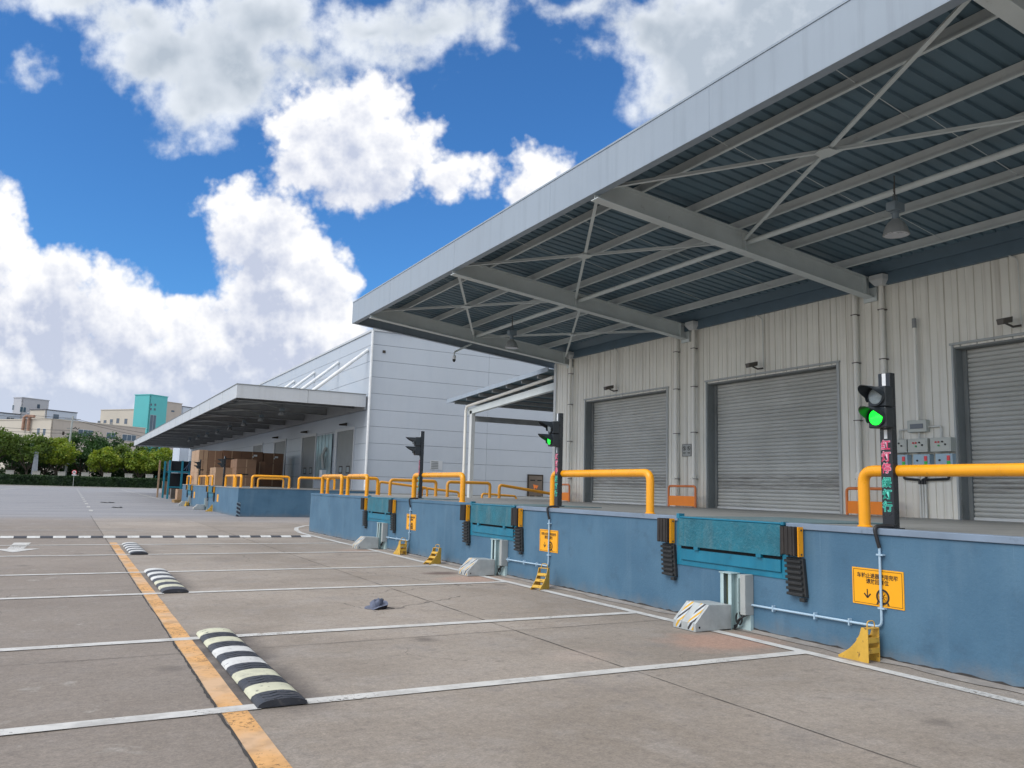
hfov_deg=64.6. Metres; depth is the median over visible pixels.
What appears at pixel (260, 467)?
carton
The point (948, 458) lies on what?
switch box
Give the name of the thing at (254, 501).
dock platform
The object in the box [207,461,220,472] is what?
carton
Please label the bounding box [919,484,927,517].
riser pipes
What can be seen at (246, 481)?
carton
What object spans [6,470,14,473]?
concrete block
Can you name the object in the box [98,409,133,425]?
cream hall
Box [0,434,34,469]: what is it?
tree
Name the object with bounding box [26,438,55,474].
tree
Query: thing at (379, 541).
wheel restraint
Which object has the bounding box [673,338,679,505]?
downpipe
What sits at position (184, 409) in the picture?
white ridge block
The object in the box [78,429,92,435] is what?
window
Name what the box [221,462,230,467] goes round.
carton
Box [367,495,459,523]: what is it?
dock leveler
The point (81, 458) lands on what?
tree
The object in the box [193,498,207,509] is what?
wheel restraint
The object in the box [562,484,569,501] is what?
pipe guard
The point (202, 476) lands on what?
safety rail
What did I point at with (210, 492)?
dock leveler
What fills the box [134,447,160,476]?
tree
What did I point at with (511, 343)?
pendant lamp
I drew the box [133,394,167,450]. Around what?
teal tower
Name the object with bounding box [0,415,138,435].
power line
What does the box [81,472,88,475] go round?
concrete block
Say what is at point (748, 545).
dock leveler
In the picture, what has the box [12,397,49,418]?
grey block
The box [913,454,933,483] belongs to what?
switch box
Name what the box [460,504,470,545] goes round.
dock bumper
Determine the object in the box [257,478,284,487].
safety rail
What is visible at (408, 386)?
panel warehouse
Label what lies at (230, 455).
carton
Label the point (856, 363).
downpipe
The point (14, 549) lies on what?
lane arrow
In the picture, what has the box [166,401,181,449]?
cream tower
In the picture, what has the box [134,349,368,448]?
panel canopy
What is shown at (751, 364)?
wall camera
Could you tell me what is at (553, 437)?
traffic light
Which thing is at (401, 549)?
wheel chock
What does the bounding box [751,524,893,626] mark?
wall conduit
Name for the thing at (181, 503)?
wheel restraint
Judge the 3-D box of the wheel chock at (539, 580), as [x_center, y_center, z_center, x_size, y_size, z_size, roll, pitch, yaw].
[0.462,3.167,13.324,0.173,0.405,0.360,-2,-8,28]
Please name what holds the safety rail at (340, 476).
on the dock platform at (960, 617)
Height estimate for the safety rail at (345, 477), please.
0.620 m
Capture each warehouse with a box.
[188,328,552,496]
[551,222,1023,521]
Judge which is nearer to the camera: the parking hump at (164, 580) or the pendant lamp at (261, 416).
the parking hump at (164, 580)
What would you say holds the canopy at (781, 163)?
attached to the warehouse at (776, 432)
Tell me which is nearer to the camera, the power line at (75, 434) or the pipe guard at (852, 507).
the pipe guard at (852, 507)
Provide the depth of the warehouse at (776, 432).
19.59 m
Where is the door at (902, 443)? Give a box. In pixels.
[897,441,904,450]
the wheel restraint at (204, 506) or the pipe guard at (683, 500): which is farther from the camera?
the wheel restraint at (204, 506)
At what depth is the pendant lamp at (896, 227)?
13.10 m
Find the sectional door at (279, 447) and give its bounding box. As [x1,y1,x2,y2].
[273,439,286,483]
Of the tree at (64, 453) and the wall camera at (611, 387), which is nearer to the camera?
the wall camera at (611, 387)
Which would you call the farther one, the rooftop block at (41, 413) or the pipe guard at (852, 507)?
the rooftop block at (41, 413)
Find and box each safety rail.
[186,475,191,484]
[198,475,206,484]
[206,475,213,485]
[224,475,234,486]
[234,474,242,486]
[250,475,290,487]
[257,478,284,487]
[297,477,335,489]
[320,474,343,494]
[325,476,378,494]
[345,474,368,495]
[379,481,427,495]
[388,478,437,495]
[411,472,465,501]
[422,487,459,496]
[445,480,490,497]
[481,493,516,498]
[498,484,549,497]
[550,469,654,513]
[857,463,1023,526]
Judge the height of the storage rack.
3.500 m
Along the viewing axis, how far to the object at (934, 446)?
16.23 m
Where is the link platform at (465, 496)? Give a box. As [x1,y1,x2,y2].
[349,493,549,499]
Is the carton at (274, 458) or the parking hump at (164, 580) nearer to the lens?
the parking hump at (164, 580)
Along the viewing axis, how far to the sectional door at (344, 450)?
46.92 m
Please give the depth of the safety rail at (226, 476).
42.25 m
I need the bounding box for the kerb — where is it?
[10,485,161,488]
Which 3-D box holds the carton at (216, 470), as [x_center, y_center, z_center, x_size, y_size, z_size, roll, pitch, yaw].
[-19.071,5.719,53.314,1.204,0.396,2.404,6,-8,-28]
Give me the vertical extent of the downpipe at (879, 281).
5.255 m
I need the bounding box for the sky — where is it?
[0,0,843,422]
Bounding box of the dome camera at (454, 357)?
[452,343,471,361]
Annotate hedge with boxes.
[0,473,167,487]
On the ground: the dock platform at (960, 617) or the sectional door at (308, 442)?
the dock platform at (960, 617)
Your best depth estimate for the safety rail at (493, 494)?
35.57 m
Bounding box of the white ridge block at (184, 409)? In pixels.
[181,406,192,413]
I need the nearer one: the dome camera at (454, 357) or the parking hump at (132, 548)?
the parking hump at (132, 548)
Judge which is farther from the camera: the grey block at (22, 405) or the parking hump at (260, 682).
the grey block at (22, 405)
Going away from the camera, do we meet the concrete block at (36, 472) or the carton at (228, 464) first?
the carton at (228, 464)
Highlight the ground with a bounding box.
[0,485,1023,767]
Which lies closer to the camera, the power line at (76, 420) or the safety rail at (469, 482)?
the safety rail at (469, 482)
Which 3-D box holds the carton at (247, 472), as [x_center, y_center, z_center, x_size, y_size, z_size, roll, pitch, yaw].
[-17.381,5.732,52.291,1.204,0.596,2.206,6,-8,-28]
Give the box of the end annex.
[172,448,188,460]
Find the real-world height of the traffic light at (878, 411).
1.624 m
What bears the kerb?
on the ground
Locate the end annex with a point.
(180, 454)
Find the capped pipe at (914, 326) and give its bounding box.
[912,318,919,420]
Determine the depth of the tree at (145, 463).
157.74 m
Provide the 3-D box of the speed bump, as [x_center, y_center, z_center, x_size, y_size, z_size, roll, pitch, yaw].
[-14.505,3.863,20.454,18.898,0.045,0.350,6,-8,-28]
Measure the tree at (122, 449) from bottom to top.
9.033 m
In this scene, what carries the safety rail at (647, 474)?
on the dock platform at (960, 617)
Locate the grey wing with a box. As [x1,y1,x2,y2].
[0,412,19,418]
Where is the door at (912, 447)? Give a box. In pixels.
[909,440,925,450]
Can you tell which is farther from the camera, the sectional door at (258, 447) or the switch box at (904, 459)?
the sectional door at (258, 447)
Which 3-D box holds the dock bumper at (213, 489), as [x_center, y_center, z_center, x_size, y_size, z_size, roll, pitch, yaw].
[-16.365,6.032,44.380,0.138,0.820,0.286,6,-8,-28]
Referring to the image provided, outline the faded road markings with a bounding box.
[0,487,192,510]
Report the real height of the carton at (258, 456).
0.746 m
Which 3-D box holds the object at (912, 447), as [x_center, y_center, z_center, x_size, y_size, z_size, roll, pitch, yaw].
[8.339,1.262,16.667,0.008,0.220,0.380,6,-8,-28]
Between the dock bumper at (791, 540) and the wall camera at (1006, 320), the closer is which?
the dock bumper at (791, 540)
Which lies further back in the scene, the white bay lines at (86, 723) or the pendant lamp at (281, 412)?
the pendant lamp at (281, 412)
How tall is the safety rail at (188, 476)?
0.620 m
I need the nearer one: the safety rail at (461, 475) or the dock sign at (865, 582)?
the dock sign at (865, 582)
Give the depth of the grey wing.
208.17 m
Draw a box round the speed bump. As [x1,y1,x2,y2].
[0,535,310,537]
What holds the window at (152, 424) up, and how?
in the teal tower at (150, 411)
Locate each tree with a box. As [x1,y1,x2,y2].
[0,425,19,458]
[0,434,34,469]
[2,432,55,474]
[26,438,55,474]
[39,436,81,475]
[65,431,107,475]
[83,431,129,473]
[85,446,126,475]
[111,442,147,473]
[123,450,162,477]
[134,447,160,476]
[148,447,172,478]
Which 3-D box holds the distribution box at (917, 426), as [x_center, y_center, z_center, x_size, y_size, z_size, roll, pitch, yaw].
[8.443,0.946,16.813,0.140,0.390,0.986,6,-8,-28]
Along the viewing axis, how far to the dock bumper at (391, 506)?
20.37 m
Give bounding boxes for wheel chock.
[393,538,406,554]
[423,544,440,564]
[530,563,549,590]
[838,620,879,662]
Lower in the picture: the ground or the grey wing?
the ground
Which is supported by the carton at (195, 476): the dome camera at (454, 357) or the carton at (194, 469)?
the carton at (194, 469)
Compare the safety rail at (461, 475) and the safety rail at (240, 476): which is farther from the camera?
the safety rail at (240, 476)
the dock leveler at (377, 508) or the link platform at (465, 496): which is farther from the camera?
the link platform at (465, 496)
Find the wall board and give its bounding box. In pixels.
[527,474,542,496]
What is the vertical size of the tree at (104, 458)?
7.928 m
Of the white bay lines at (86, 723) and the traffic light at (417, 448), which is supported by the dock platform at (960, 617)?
the traffic light at (417, 448)
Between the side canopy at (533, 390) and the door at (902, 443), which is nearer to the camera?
the door at (902, 443)
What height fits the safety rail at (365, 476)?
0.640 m
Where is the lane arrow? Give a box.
[0,543,32,551]
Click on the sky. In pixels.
(199, 198)
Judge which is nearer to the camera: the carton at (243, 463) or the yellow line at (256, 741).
the yellow line at (256, 741)
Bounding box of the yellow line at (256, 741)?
[109,542,291,767]
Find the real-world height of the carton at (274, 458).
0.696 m
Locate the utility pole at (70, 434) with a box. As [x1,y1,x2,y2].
[62,416,80,474]
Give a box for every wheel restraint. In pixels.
[178,496,190,505]
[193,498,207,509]
[352,522,387,549]
[458,539,507,575]
[673,571,753,631]
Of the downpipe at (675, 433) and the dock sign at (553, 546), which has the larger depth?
the downpipe at (675, 433)
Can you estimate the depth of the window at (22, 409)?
225.36 m
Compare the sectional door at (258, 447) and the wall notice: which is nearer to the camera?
the wall notice
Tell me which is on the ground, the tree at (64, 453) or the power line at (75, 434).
the tree at (64, 453)
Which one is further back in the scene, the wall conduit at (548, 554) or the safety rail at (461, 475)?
the safety rail at (461, 475)
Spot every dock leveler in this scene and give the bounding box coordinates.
[208,485,244,497]
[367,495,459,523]
[470,501,601,540]
[676,513,882,579]
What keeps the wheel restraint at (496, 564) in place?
on the ground
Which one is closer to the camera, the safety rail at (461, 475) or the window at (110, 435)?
the safety rail at (461, 475)
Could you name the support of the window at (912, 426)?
in the distribution box at (917, 426)
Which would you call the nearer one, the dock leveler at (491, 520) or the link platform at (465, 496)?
the dock leveler at (491, 520)
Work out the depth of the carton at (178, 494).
60.27 m
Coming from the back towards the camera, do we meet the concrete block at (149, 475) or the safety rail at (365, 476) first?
the concrete block at (149, 475)
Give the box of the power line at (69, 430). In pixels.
[2,427,129,441]
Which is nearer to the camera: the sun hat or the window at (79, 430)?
the sun hat
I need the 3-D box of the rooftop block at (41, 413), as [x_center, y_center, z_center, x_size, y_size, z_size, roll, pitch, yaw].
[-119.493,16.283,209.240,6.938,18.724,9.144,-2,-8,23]
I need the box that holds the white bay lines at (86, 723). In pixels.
[0,525,1023,735]
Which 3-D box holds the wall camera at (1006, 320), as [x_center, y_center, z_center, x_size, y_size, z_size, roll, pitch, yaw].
[9.325,-1.967,15.334,0.424,1.833,0.328,6,-8,-28]
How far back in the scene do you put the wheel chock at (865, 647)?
8.10 m
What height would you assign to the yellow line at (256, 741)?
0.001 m
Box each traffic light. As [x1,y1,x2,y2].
[194,460,200,477]
[218,456,225,485]
[405,431,424,498]
[538,413,563,506]
[858,373,904,528]
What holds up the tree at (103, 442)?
on the ground
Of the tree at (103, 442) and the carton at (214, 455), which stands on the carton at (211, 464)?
the carton at (214, 455)
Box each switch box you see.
[897,455,920,483]
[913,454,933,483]
[924,453,955,483]
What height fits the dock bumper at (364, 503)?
0.820 m
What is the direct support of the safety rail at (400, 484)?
on the link platform at (465, 496)
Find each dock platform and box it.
[181,484,549,516]
[308,493,1023,693]
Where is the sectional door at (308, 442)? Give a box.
[299,433,316,487]
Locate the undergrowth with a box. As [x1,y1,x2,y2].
[0,461,167,478]
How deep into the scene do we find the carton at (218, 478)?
52.12 m
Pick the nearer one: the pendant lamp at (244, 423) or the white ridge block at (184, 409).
the pendant lamp at (244, 423)
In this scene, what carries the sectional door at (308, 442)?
in the panel warehouse at (408, 386)
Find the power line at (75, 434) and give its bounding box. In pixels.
[8,431,158,448]
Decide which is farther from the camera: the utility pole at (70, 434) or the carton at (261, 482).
the utility pole at (70, 434)
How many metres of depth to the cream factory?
196.98 m
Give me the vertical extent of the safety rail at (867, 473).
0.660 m
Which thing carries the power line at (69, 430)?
attached to the utility pole at (70, 434)
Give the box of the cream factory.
[0,414,145,477]
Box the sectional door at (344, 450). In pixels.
[333,426,355,489]
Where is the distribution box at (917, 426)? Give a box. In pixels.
[898,419,941,438]
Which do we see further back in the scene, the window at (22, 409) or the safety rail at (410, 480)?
the window at (22, 409)
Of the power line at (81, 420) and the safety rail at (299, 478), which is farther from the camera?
the power line at (81, 420)
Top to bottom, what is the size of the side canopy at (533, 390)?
4.955 m
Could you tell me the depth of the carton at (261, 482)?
52.47 m
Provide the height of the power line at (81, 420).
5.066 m
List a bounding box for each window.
[20,407,25,412]
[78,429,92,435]
[106,432,115,438]
[122,434,135,440]
[149,415,155,431]
[910,423,922,428]
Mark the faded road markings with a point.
(87, 503)
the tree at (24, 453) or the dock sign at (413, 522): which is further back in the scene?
the tree at (24, 453)
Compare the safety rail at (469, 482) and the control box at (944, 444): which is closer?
the control box at (944, 444)
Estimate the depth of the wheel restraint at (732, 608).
9.73 m
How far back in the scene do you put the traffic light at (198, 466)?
52.11 m
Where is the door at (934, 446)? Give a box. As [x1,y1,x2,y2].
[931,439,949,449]
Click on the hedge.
(51, 480)
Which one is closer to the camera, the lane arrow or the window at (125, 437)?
the lane arrow
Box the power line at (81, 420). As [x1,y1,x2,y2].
[0,412,141,432]
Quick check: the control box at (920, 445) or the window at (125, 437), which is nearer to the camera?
the control box at (920, 445)
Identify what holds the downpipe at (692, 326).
attached to the warehouse at (776, 432)
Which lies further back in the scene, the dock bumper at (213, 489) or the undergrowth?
the undergrowth
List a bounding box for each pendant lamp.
[241,417,246,425]
[258,411,263,421]
[278,404,284,415]
[505,316,517,348]
[882,176,909,238]
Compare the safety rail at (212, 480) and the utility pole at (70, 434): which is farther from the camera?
the utility pole at (70, 434)
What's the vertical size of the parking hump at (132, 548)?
0.055 m
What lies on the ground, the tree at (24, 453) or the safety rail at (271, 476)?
the tree at (24, 453)
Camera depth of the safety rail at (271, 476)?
39.45 m
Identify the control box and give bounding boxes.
[897,439,908,452]
[908,438,930,452]
[930,437,955,451]
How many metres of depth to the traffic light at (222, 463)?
43.99 m
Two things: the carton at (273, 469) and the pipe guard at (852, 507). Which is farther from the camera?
the carton at (273, 469)
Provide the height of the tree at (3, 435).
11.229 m
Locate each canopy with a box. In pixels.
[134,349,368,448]
[352,0,1023,368]
[447,367,553,497]
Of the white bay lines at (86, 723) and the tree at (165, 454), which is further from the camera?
the tree at (165, 454)
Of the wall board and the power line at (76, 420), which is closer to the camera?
the wall board
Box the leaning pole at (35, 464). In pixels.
[31,452,38,473]
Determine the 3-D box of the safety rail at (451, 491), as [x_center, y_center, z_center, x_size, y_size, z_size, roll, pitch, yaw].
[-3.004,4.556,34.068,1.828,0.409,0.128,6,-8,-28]
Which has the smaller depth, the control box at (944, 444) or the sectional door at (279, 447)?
the control box at (944, 444)
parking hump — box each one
[122,542,147,554]
[144,568,188,592]
[196,628,307,707]
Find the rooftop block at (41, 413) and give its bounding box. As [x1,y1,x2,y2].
[27,409,77,420]
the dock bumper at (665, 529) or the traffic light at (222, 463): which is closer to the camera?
the dock bumper at (665, 529)
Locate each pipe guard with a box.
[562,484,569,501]
[668,485,696,507]
[845,487,882,514]
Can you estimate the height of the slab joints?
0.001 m
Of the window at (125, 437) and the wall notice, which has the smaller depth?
the wall notice
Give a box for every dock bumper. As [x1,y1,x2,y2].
[212,487,214,501]
[360,498,367,527]
[388,500,395,532]
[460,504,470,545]
[511,508,523,554]
[657,518,677,579]
[780,526,808,601]
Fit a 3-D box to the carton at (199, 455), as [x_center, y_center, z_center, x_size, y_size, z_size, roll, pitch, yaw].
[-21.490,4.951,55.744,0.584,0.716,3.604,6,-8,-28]
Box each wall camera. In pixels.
[603,349,618,391]
[745,315,763,369]
[996,255,1021,327]
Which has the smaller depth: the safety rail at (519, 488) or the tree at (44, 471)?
the safety rail at (519, 488)
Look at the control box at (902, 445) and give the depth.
16.96 m
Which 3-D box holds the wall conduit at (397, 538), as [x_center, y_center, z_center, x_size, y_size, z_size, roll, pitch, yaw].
[-2.830,3.364,20.292,0.232,1.076,1.947,6,-8,-28]
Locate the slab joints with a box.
[7,518,919,767]
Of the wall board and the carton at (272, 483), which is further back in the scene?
the carton at (272, 483)
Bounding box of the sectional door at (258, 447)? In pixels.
[252,443,262,451]
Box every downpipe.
[566,352,574,492]
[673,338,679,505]
[685,321,697,506]
[850,294,862,500]
[869,273,888,373]
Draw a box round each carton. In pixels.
[175,489,181,499]
[190,461,207,472]
[190,473,206,484]
[191,450,207,460]
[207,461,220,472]
[208,451,221,460]
[209,474,231,485]
[210,467,231,473]
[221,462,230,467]
[222,450,241,461]
[230,459,256,467]
[231,477,254,485]
[232,468,255,477]
[241,451,262,461]
[255,477,263,486]
[256,462,264,474]
[263,453,283,463]
[263,475,281,486]
[264,463,282,474]
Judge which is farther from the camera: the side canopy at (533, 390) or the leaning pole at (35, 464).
the leaning pole at (35, 464)
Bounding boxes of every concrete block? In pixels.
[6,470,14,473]
[32,471,40,474]
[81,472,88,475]
[145,474,152,477]
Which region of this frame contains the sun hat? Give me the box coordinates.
[364,598,394,609]
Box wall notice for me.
[682,444,690,456]
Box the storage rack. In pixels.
[156,460,190,498]
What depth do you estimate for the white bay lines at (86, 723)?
7.74 m
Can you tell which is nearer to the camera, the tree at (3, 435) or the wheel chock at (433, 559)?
the wheel chock at (433, 559)
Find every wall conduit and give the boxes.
[386,497,417,540]
[506,505,559,565]
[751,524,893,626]
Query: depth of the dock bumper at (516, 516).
14.70 m
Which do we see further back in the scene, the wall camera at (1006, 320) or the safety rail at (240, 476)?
the safety rail at (240, 476)
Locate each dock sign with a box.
[406,514,415,530]
[539,529,557,552]
[852,566,904,610]
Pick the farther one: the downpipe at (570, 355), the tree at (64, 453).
the tree at (64, 453)
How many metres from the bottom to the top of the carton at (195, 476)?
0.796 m

